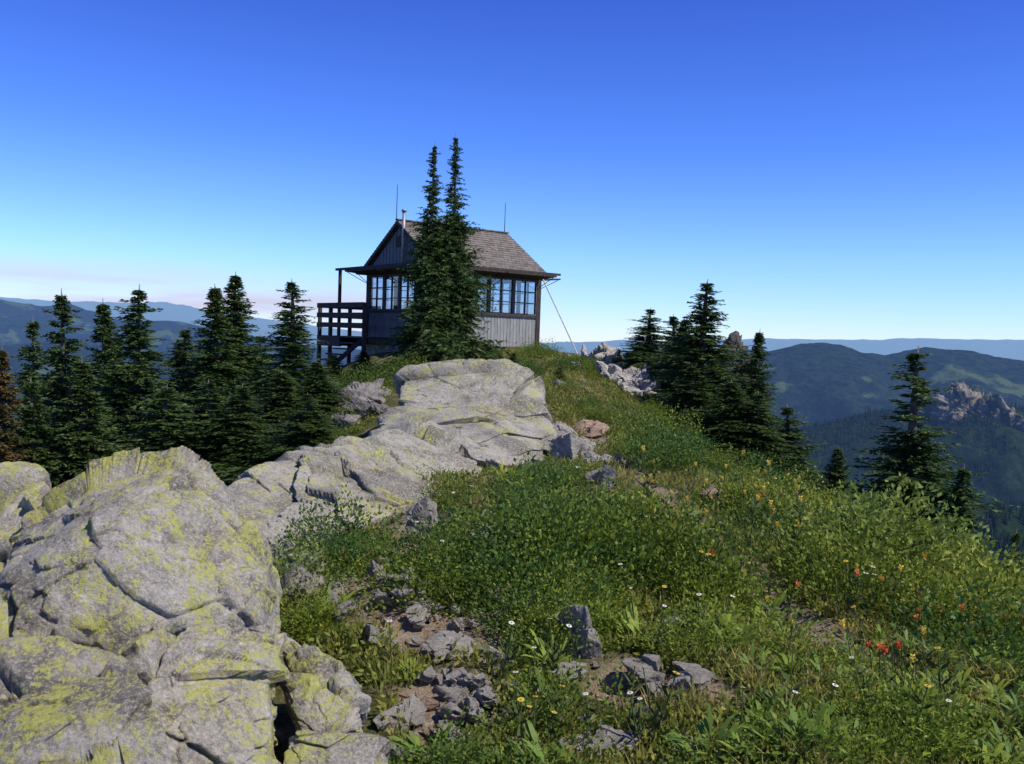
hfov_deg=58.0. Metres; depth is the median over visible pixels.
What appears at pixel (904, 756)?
leafy plant
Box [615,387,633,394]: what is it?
shrub
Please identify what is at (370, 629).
rock
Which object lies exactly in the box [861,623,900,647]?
leafy plant
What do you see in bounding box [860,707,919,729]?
leafy plant
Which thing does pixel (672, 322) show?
fir tree
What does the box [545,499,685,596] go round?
shrub
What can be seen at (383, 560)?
stone
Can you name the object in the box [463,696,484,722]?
stone
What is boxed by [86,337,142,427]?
fir tree
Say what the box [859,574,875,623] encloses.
daisy flower
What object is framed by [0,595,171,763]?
boulder
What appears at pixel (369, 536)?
shrub
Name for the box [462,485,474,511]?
daisy flower
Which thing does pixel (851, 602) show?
daisy flower
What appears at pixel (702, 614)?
arnica flower
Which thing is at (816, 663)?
leafy plant
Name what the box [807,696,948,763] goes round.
shrub
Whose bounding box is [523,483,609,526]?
shrub
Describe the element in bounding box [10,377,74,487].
fir tree
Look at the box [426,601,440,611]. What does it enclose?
stone
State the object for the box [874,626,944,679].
leafy plant
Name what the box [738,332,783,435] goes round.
fir tree
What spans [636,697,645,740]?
daisy flower
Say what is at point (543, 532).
shrub
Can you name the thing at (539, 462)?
shrub
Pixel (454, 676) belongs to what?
rock
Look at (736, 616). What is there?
leafy plant
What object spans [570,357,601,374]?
shrub
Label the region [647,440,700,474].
shrub
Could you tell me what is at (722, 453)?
shrub
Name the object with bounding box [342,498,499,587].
shrub
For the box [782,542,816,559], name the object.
leafy plant
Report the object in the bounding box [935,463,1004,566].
fir tree
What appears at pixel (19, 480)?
boulder
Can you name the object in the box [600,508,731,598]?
shrub
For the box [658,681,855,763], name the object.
shrub
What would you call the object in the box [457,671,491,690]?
stone
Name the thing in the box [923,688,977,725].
leafy plant
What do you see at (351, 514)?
shrub
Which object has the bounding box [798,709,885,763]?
leafy plant
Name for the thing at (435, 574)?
shrub
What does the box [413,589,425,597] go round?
stone
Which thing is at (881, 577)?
paintbrush flower
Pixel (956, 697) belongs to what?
leafy plant
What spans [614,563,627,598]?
daisy flower
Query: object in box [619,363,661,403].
rock outcrop
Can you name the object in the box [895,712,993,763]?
leafy plant
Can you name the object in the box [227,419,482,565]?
rock slab
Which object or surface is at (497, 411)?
rock outcrop
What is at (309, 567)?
shrub
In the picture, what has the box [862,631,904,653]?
leafy plant
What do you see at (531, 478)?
leafy plant
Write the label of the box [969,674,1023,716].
leafy plant
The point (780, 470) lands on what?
shrub
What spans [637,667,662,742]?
daisy flower
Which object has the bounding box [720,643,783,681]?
leafy plant
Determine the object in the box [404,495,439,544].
rock
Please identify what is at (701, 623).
shrub
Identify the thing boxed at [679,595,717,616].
leafy plant
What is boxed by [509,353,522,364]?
fir tree
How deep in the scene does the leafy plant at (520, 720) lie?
3.81 m
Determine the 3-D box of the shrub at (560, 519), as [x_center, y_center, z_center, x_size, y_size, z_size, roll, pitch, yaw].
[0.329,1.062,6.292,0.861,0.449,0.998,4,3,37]
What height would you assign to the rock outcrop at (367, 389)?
1.926 m
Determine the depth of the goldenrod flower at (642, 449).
8.31 m
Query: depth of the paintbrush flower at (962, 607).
5.36 m
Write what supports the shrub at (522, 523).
on the ground at (285, 724)
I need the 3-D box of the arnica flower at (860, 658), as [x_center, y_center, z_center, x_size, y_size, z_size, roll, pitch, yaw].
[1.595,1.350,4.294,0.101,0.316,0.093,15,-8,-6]
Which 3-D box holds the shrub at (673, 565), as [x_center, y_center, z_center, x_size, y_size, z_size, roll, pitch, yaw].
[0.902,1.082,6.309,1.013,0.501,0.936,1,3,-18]
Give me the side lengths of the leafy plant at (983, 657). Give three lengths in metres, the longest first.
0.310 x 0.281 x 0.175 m
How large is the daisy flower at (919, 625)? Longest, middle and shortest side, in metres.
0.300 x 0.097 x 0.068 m
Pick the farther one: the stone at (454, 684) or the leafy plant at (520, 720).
the stone at (454, 684)
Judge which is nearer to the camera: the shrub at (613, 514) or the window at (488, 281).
the shrub at (613, 514)
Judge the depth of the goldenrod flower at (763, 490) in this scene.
8.21 m
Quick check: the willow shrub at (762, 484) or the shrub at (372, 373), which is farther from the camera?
the shrub at (372, 373)
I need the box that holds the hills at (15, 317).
[0,299,360,364]
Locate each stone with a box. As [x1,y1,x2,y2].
[322,591,339,604]
[367,611,383,617]
[373,589,393,605]
[375,555,390,567]
[382,617,392,624]
[388,690,407,700]
[388,737,406,759]
[390,585,413,604]
[410,635,423,644]
[410,709,425,726]
[411,619,425,628]
[413,580,433,593]
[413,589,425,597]
[417,665,435,683]
[420,603,433,612]
[420,696,439,710]
[421,728,435,738]
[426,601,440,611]
[433,685,459,695]
[436,673,442,681]
[437,702,466,722]
[437,719,462,737]
[439,679,450,686]
[441,668,452,677]
[443,687,469,702]
[445,617,464,632]
[445,737,489,745]
[448,604,460,613]
[450,682,460,687]
[453,683,468,688]
[453,714,470,723]
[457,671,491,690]
[457,700,467,710]
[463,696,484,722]
[468,618,479,627]
[468,690,476,697]
[473,643,489,655]
[475,685,499,708]
[490,609,515,621]
[502,706,510,718]
[505,681,515,690]
[525,683,540,702]
[530,663,551,678]
[550,661,586,684]
[554,737,568,751]
[576,714,607,731]
[592,661,598,667]
[634,706,668,725]
[647,682,656,695]
[651,680,661,690]
[656,690,673,704]
[663,614,679,624]
[666,675,695,692]
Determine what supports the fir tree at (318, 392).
on the ground at (285, 724)
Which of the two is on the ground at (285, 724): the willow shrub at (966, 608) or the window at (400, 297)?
the willow shrub at (966, 608)
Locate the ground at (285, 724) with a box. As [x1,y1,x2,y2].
[273,346,1023,763]
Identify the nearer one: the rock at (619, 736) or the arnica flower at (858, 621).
the rock at (619, 736)
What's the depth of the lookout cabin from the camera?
31.07 m
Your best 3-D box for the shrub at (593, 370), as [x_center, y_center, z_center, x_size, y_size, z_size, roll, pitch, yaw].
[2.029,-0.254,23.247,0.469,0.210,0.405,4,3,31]
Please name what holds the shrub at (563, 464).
on the ground at (285, 724)
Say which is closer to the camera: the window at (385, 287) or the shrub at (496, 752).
the shrub at (496, 752)
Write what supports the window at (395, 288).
in the lookout cabin
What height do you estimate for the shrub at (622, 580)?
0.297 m
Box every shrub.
[267,481,404,557]
[268,526,378,611]
[274,513,406,582]
[279,589,359,643]
[279,593,357,644]
[280,574,381,642]
[322,518,414,558]
[325,358,391,396]
[328,391,371,419]
[328,416,367,438]
[333,361,391,391]
[336,350,406,388]
[339,530,413,571]
[339,532,542,621]
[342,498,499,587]
[364,374,396,394]
[374,351,430,385]
[374,526,521,619]
[380,358,396,369]
[387,348,426,374]
[388,705,596,763]
[388,721,486,763]
[394,458,437,477]
[411,461,493,516]
[412,545,492,608]
[413,514,553,593]
[416,733,470,763]
[418,492,520,547]
[422,443,660,597]
[435,748,484,763]
[441,525,662,649]
[452,478,640,590]
[453,724,599,763]
[454,716,552,763]
[462,512,654,616]
[462,643,639,763]
[468,464,673,601]
[472,570,611,650]
[473,504,627,593]
[475,510,623,565]
[476,467,533,487]
[479,463,548,496]
[483,566,659,625]
[483,610,582,667]
[484,475,553,514]
[488,504,612,545]
[489,570,649,656]
[491,472,609,525]
[492,462,534,485]
[495,517,596,583]
[496,580,613,650]
[499,671,566,707]
[508,450,609,496]
[509,559,626,604]
[511,450,559,474]
[511,475,651,526]
[515,340,557,357]
[515,348,550,374]
[516,338,554,352]
[517,339,554,355]
[519,468,698,578]
[520,486,589,521]
[523,337,566,356]
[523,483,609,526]
[530,366,546,377]
[537,574,645,617]
[538,346,566,358]
[539,349,591,371]
[542,448,605,486]
[542,456,587,474]
[543,367,583,385]
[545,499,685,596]
[546,603,639,649]
[552,375,584,394]
[558,558,654,616]
[559,487,632,513]
[565,382,613,409]
[568,396,629,423]
[569,408,601,422]
[570,352,597,368]
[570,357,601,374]
[571,401,606,413]
[573,352,595,364]
[579,472,740,581]
[579,488,731,603]
[588,403,738,478]
[588,476,755,598]
[590,368,600,375]
[594,483,650,505]
[594,728,740,763]
[595,414,658,462]
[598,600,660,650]
[600,400,672,435]
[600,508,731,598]
[601,507,695,593]
[611,483,807,611]
[612,398,638,413]
[614,392,637,404]
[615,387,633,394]
[625,430,706,454]
[625,537,803,633]
[626,422,674,439]
[627,402,707,445]
[628,398,664,417]
[628,590,756,681]
[634,432,716,476]
[635,416,707,447]
[638,396,678,421]
[638,422,732,459]
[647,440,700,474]
[651,601,732,638]
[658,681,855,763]
[663,427,760,475]
[668,423,713,447]
[670,553,772,597]
[687,446,750,479]
[693,597,878,689]
[695,454,816,524]
[700,472,786,505]
[701,465,755,491]
[703,460,748,481]
[705,508,761,531]
[717,482,807,536]
[719,470,812,520]
[721,628,842,681]
[727,525,793,558]
[740,494,894,562]
[741,439,823,494]
[741,459,777,489]
[745,485,837,538]
[748,479,949,627]
[748,488,905,532]
[754,709,885,763]
[760,549,810,585]
[769,532,940,618]
[770,472,978,598]
[773,527,914,595]
[775,477,817,501]
[777,463,849,511]
[787,642,1023,763]
[787,651,1002,763]
[799,537,971,633]
[801,681,846,717]
[804,479,998,588]
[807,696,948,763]
[821,660,997,763]
[861,570,1023,686]
[872,595,965,645]
[881,572,1022,651]
[882,529,1023,668]
[901,524,1023,648]
[905,510,1023,599]
[917,554,1023,646]
[934,559,1023,597]
[986,689,1023,749]
[989,657,1023,714]
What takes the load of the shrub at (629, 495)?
on the ground at (285, 724)
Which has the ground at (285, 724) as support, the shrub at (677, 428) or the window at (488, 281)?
the shrub at (677, 428)
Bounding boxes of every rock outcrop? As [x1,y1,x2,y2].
[277,547,356,602]
[330,378,390,428]
[368,358,556,467]
[591,342,624,368]
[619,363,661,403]
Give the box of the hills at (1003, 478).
[791,404,1023,510]
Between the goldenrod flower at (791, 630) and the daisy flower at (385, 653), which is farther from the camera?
the goldenrod flower at (791, 630)
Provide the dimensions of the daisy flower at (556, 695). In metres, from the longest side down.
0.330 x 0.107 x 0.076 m
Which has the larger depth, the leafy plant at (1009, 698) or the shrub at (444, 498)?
the shrub at (444, 498)
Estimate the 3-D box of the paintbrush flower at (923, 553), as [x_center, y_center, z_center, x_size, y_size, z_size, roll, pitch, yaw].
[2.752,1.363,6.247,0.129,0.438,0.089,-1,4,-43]
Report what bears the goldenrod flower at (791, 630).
on the ground at (285, 724)
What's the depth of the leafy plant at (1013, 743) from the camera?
3.73 m
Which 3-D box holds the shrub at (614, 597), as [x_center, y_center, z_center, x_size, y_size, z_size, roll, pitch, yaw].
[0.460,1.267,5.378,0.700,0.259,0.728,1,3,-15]
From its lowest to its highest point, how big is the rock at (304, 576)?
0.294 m
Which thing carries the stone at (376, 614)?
on the ground at (285, 724)
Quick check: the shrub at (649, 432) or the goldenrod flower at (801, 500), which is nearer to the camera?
the goldenrod flower at (801, 500)
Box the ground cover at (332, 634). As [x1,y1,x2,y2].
[274,348,1023,763]
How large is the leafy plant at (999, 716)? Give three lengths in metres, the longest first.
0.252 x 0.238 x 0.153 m
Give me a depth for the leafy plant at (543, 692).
4.05 m
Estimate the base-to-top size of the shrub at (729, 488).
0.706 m
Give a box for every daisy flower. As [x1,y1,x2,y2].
[379,620,398,665]
[439,540,447,574]
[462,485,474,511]
[497,621,514,679]
[501,619,519,681]
[503,671,522,730]
[527,646,536,684]
[540,601,553,648]
[543,618,560,664]
[544,624,571,671]
[549,671,563,742]
[554,564,572,608]
[574,466,586,500]
[582,692,599,740]
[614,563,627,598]
[627,691,643,742]
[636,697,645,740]
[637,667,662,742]
[651,605,671,650]
[692,593,702,632]
[715,595,734,627]
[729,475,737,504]
[734,686,747,733]
[778,642,805,705]
[810,684,838,725]
[845,572,867,622]
[849,656,867,699]
[854,566,876,611]
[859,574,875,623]
[886,636,899,674]
[889,649,904,683]
[912,610,928,644]
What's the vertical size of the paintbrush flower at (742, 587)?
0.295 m
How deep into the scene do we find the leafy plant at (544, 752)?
3.63 m
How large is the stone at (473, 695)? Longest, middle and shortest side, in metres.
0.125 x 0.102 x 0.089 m
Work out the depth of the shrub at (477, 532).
5.75 m
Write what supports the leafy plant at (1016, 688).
on the ground at (285, 724)
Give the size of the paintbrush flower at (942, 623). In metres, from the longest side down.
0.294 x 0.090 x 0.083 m
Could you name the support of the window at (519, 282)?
in the lookout cabin
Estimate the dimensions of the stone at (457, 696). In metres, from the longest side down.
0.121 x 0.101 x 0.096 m
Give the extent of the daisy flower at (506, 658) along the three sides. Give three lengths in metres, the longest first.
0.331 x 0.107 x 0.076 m
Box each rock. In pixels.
[281,564,320,605]
[333,601,355,621]
[350,395,385,417]
[361,624,383,649]
[368,560,387,584]
[373,402,389,414]
[373,694,426,730]
[389,567,416,587]
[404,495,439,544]
[406,604,430,623]
[421,630,476,659]
[446,667,466,682]
[470,524,497,543]
[488,586,513,604]
[488,646,513,668]
[548,432,595,460]
[551,380,566,384]
[552,421,577,435]
[553,605,602,658]
[568,725,639,760]
[571,420,608,436]
[581,344,587,356]
[583,450,614,464]
[585,464,617,488]
[595,361,607,372]
[600,370,609,378]
[608,364,622,374]
[609,370,623,382]
[614,452,632,466]
[621,654,664,683]
[672,661,715,689]
[695,484,719,500]
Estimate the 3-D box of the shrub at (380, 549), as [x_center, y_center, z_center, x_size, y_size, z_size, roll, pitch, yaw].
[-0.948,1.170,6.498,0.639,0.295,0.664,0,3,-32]
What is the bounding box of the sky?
[0,0,1023,342]
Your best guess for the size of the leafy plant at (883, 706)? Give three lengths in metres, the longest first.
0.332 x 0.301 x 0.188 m
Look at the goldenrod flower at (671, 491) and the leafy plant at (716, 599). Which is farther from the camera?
the goldenrod flower at (671, 491)
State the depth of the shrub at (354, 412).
16.02 m
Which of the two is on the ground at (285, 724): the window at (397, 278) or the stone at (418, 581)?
the stone at (418, 581)
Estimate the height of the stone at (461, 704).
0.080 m
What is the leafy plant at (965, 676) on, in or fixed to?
on the ground at (285, 724)
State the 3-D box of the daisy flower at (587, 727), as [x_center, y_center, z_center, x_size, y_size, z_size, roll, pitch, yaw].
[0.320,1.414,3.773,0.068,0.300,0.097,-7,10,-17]
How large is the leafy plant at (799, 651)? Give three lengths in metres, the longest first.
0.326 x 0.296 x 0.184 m
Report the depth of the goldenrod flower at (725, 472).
8.88 m
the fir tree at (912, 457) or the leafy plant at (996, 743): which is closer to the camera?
the leafy plant at (996, 743)
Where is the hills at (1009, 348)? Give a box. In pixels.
[0,297,1023,360]
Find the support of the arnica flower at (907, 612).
on the ground at (285, 724)
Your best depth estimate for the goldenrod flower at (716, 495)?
8.13 m
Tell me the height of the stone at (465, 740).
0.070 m
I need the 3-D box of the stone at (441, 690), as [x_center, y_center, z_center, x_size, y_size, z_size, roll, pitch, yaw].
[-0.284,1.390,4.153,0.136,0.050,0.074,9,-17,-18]
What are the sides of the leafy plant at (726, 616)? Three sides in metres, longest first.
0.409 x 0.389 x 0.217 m
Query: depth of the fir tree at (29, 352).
26.80 m
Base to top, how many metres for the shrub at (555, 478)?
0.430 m
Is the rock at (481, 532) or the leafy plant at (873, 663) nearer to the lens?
the leafy plant at (873, 663)
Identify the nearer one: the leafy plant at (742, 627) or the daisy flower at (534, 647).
the daisy flower at (534, 647)
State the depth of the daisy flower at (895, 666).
4.65 m
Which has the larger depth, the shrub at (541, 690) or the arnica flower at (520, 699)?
the shrub at (541, 690)
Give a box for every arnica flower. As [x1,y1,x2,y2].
[504,697,527,760]
[520,705,533,752]
[532,695,543,732]
[539,711,559,747]
[548,685,573,742]
[622,665,644,730]
[649,671,689,745]
[652,585,669,623]
[694,551,707,587]
[695,600,708,635]
[700,553,719,594]
[831,568,845,618]
[843,560,857,596]
[846,639,866,681]
[849,605,870,648]
[895,599,911,630]
[904,684,934,729]
[923,646,954,700]
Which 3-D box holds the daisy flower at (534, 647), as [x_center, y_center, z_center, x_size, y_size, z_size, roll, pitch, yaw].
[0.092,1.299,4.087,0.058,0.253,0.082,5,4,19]
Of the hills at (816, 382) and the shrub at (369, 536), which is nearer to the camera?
the shrub at (369, 536)
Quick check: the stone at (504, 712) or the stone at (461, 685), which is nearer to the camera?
the stone at (504, 712)
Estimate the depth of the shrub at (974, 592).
5.80 m
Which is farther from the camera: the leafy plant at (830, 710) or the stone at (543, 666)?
the stone at (543, 666)
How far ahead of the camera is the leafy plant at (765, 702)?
3.89 m
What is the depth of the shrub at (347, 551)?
6.29 m
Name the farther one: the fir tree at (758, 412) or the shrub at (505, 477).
the fir tree at (758, 412)
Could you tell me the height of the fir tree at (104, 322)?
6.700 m
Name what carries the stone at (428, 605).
on the ground at (285, 724)
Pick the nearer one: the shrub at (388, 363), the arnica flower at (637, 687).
the arnica flower at (637, 687)
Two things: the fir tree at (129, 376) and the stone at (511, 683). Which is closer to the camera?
the stone at (511, 683)
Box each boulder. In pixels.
[0,445,276,651]
[0,461,51,571]
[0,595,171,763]
[112,520,292,763]
[278,637,390,763]
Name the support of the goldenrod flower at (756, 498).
on the ground at (285, 724)
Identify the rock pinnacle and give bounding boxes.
[715,331,769,406]
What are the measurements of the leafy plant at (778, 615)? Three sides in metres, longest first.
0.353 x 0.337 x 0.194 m
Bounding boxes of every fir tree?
[0,349,56,475]
[3,319,58,460]
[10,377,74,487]
[14,288,92,462]
[36,357,133,487]
[52,299,130,483]
[56,284,197,456]
[65,384,209,475]
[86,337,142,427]
[129,326,199,424]
[153,342,195,409]
[157,379,261,473]
[168,271,275,423]
[171,283,263,436]
[175,385,283,485]
[200,370,331,456]
[217,278,346,426]
[223,393,353,469]
[250,334,276,393]
[292,362,359,427]
[321,355,347,386]
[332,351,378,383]
[359,145,500,374]
[377,137,515,367]
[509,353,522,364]
[543,367,573,381]
[599,308,674,408]
[635,279,800,435]
[636,318,717,408]
[653,365,726,441]
[657,314,715,384]
[685,380,825,493]
[704,391,813,490]
[728,349,773,425]
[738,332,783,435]
[767,406,853,497]
[816,346,1018,568]
[816,445,853,507]
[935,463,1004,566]
[1000,529,1023,595]
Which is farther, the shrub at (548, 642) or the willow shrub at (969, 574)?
the willow shrub at (969, 574)
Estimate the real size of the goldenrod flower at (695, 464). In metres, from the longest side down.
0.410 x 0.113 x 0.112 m
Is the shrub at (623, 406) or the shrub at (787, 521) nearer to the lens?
the shrub at (787, 521)
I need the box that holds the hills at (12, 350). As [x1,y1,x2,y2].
[0,341,309,449]
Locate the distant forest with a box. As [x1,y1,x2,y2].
[784,387,1023,573]
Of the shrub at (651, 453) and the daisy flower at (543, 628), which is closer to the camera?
the daisy flower at (543, 628)
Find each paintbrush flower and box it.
[699,548,714,599]
[740,570,748,601]
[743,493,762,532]
[784,580,800,624]
[839,568,861,615]
[863,641,892,695]
[865,640,878,675]
[869,576,883,612]
[881,645,897,698]
[887,640,912,687]
[900,614,924,662]
[912,588,931,628]
[920,552,926,582]
[938,606,949,646]
[956,603,973,653]
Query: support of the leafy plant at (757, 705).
on the ground at (285, 724)
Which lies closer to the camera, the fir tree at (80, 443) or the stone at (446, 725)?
the stone at (446, 725)
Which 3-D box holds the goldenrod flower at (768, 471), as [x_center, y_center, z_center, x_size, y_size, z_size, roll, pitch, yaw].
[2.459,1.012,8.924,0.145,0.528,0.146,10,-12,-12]
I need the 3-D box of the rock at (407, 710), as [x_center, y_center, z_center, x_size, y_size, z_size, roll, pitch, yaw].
[-0.478,1.431,3.922,0.131,0.135,0.216,18,23,37]
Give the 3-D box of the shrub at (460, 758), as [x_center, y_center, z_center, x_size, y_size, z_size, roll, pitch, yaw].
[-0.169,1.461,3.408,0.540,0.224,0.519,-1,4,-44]
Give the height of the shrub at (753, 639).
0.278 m
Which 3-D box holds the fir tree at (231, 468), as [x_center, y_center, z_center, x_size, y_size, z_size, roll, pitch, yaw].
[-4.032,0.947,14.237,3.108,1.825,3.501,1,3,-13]
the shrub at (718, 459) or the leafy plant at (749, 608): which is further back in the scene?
the shrub at (718, 459)
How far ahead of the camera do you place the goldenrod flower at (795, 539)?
6.57 m
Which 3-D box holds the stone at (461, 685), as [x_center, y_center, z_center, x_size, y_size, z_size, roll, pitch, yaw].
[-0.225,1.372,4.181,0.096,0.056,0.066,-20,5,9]
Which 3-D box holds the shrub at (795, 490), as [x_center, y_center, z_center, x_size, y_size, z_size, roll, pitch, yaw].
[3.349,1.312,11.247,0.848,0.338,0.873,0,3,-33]
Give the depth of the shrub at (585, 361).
24.16 m
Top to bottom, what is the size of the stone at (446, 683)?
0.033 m
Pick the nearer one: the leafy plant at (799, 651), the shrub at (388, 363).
the leafy plant at (799, 651)
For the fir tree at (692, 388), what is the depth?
18.44 m
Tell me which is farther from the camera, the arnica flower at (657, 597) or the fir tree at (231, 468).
the fir tree at (231, 468)
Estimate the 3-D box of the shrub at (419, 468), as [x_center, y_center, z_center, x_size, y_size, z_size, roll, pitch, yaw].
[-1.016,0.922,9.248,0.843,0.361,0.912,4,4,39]
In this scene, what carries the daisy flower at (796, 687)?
on the ground at (285, 724)
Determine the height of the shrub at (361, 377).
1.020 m
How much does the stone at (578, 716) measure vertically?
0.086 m
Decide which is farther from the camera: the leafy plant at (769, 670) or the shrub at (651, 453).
the shrub at (651, 453)
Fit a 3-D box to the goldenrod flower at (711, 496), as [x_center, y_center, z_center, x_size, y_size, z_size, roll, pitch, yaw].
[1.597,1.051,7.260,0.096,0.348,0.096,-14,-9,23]
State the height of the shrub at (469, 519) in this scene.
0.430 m
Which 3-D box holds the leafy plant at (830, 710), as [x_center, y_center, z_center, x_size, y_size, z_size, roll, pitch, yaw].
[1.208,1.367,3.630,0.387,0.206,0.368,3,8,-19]
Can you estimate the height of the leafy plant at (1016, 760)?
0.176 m
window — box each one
[368,275,383,309]
[372,277,396,308]
[383,274,398,309]
[396,278,412,308]
[398,273,414,309]
[466,274,489,312]
[483,282,499,311]
[489,276,514,313]
[502,281,517,312]
[513,278,537,315]
[517,281,534,313]
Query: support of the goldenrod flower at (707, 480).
on the ground at (285, 724)
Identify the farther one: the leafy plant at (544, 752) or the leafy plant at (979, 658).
the leafy plant at (979, 658)
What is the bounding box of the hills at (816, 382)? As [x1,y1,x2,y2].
[623,343,1023,429]
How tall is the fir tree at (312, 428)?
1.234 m
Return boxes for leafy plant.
[280,612,311,632]
[292,603,340,635]
[302,585,354,617]
[332,554,368,574]
[388,720,475,763]
[396,657,427,683]
[423,560,467,598]
[427,579,452,598]
[480,736,547,763]
[491,710,542,744]
[493,460,523,482]
[504,474,544,494]
[509,710,535,730]
[510,666,585,730]
[511,718,589,763]
[521,628,570,678]
[525,686,563,708]
[528,746,562,763]
[536,719,567,750]
[551,751,591,763]
[587,589,640,638]
[598,612,627,634]
[613,609,659,652]
[617,602,663,651]
[652,569,689,595]
[660,704,761,763]
[664,624,692,634]
[678,596,703,617]
[679,587,723,613]
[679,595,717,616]
[690,596,726,620]
[690,613,765,644]
[691,609,753,638]
[694,553,741,589]
[697,623,758,662]
[706,595,741,613]
[711,654,739,674]
[711,729,764,763]
[715,699,789,736]
[720,599,761,621]
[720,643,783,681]
[721,618,780,654]
[725,707,800,763]
[730,691,802,721]
[738,589,797,627]
[738,601,782,622]
[741,606,799,629]
[741,701,848,762]
[747,619,770,636]
[747,658,784,678]
[748,684,793,708]
[752,648,796,680]
[753,653,814,683]
[758,610,820,648]
[762,657,791,682]
[766,647,810,669]
[767,654,809,684]
[769,713,853,761]
[771,662,809,680]
[771,698,872,746]
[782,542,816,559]
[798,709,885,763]
[799,651,848,691]
[803,569,849,589]
[819,646,869,668]
[821,654,856,673]
[823,632,877,655]
[826,664,866,686]
[827,664,868,687]
[828,718,894,762]
[841,747,879,763]
[843,644,882,673]
[858,693,928,721]
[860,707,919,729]
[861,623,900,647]
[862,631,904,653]
[862,668,963,724]
[868,668,908,683]
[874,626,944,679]
[875,751,917,763]
[880,688,946,717]
[883,603,907,624]
[889,724,934,749]
[893,710,976,762]
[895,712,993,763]
[897,652,972,695]
[902,630,936,647]
[906,591,950,625]
[907,638,964,681]
[914,670,970,709]
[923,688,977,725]
[932,666,992,706]
[939,673,986,705]
[943,687,973,706]
[949,739,1005,763]
[950,648,1009,681]
[955,696,1012,740]
[964,727,1020,763]
[965,700,1023,740]
[967,652,1011,683]
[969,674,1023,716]
[969,681,1023,711]
[973,737,1023,759]
[973,746,1023,763]
[974,719,1023,763]
[975,644,1018,665]
[976,638,1023,675]
[981,689,1023,734]
[985,709,1023,738]
[1007,726,1022,747]
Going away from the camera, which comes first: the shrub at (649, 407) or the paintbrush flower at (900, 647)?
the paintbrush flower at (900, 647)
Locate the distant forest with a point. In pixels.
(975, 416)
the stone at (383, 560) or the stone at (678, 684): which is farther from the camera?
the stone at (383, 560)
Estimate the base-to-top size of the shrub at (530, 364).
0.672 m
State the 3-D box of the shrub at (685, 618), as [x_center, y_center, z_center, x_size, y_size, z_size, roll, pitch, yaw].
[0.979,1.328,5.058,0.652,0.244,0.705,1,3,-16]
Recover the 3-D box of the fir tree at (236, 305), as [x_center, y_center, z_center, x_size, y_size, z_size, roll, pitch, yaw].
[-6.199,0.065,21.153,4.578,5.154,4.933,1,3,-25]
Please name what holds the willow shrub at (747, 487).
on the ground at (285, 724)
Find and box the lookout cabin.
[316,184,560,365]
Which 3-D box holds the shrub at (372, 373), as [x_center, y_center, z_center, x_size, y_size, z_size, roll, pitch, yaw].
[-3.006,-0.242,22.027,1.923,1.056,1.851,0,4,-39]
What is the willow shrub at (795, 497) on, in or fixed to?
on the ground at (285, 724)
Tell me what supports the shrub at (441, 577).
on the ground at (285, 724)
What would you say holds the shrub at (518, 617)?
on the ground at (285, 724)
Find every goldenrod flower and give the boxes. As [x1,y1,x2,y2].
[636,445,649,484]
[636,475,651,501]
[641,474,655,512]
[649,478,658,495]
[665,490,673,513]
[687,462,698,492]
[694,508,711,536]
[702,479,711,507]
[707,494,719,521]
[712,483,722,520]
[718,476,725,507]
[721,464,729,488]
[732,450,747,481]
[739,489,749,524]
[746,493,762,551]
[747,561,754,597]
[757,500,777,559]
[760,595,774,636]
[762,460,772,494]
[762,485,770,515]
[762,507,776,551]
[769,521,788,564]
[781,619,798,653]
[787,524,800,566]
[791,520,802,552]
[791,524,798,563]
[794,496,808,544]
[797,476,806,494]
[833,618,862,691]
[846,563,863,597]
[880,564,906,626]
[901,653,919,696]
[911,625,937,689]
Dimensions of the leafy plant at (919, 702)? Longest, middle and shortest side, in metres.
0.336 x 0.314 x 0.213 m
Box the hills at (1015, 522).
[856,501,1023,584]
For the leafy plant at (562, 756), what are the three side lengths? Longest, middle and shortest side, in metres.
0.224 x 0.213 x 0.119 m
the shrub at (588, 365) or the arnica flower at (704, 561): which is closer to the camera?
the arnica flower at (704, 561)
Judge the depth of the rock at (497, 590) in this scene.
5.40 m
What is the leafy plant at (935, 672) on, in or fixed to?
on the ground at (285, 724)
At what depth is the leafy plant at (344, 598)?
5.18 m
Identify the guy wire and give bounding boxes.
[542,279,576,352]
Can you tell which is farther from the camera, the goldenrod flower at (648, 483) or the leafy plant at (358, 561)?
the goldenrod flower at (648, 483)
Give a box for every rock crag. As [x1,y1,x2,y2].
[927,381,990,426]
[970,393,1023,430]
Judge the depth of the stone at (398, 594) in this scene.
5.23 m
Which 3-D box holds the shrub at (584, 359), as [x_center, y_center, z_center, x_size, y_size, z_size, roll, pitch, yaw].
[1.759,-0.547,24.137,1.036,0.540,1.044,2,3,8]
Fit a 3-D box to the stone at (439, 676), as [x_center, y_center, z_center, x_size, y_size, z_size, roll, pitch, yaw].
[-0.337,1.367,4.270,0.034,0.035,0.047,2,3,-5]
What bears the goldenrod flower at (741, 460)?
on the ground at (285, 724)
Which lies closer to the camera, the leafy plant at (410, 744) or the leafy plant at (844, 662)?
the leafy plant at (410, 744)
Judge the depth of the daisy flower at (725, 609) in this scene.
5.00 m
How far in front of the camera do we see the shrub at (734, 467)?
10.46 m
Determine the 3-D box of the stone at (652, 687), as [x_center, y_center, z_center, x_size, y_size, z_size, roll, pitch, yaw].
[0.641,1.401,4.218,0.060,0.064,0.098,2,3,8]
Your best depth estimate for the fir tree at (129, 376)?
17.71 m
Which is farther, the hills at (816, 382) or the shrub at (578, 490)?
the hills at (816, 382)
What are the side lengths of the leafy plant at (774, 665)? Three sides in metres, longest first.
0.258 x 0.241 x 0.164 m
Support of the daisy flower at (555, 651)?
on the ground at (285, 724)
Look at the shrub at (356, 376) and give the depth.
21.96 m

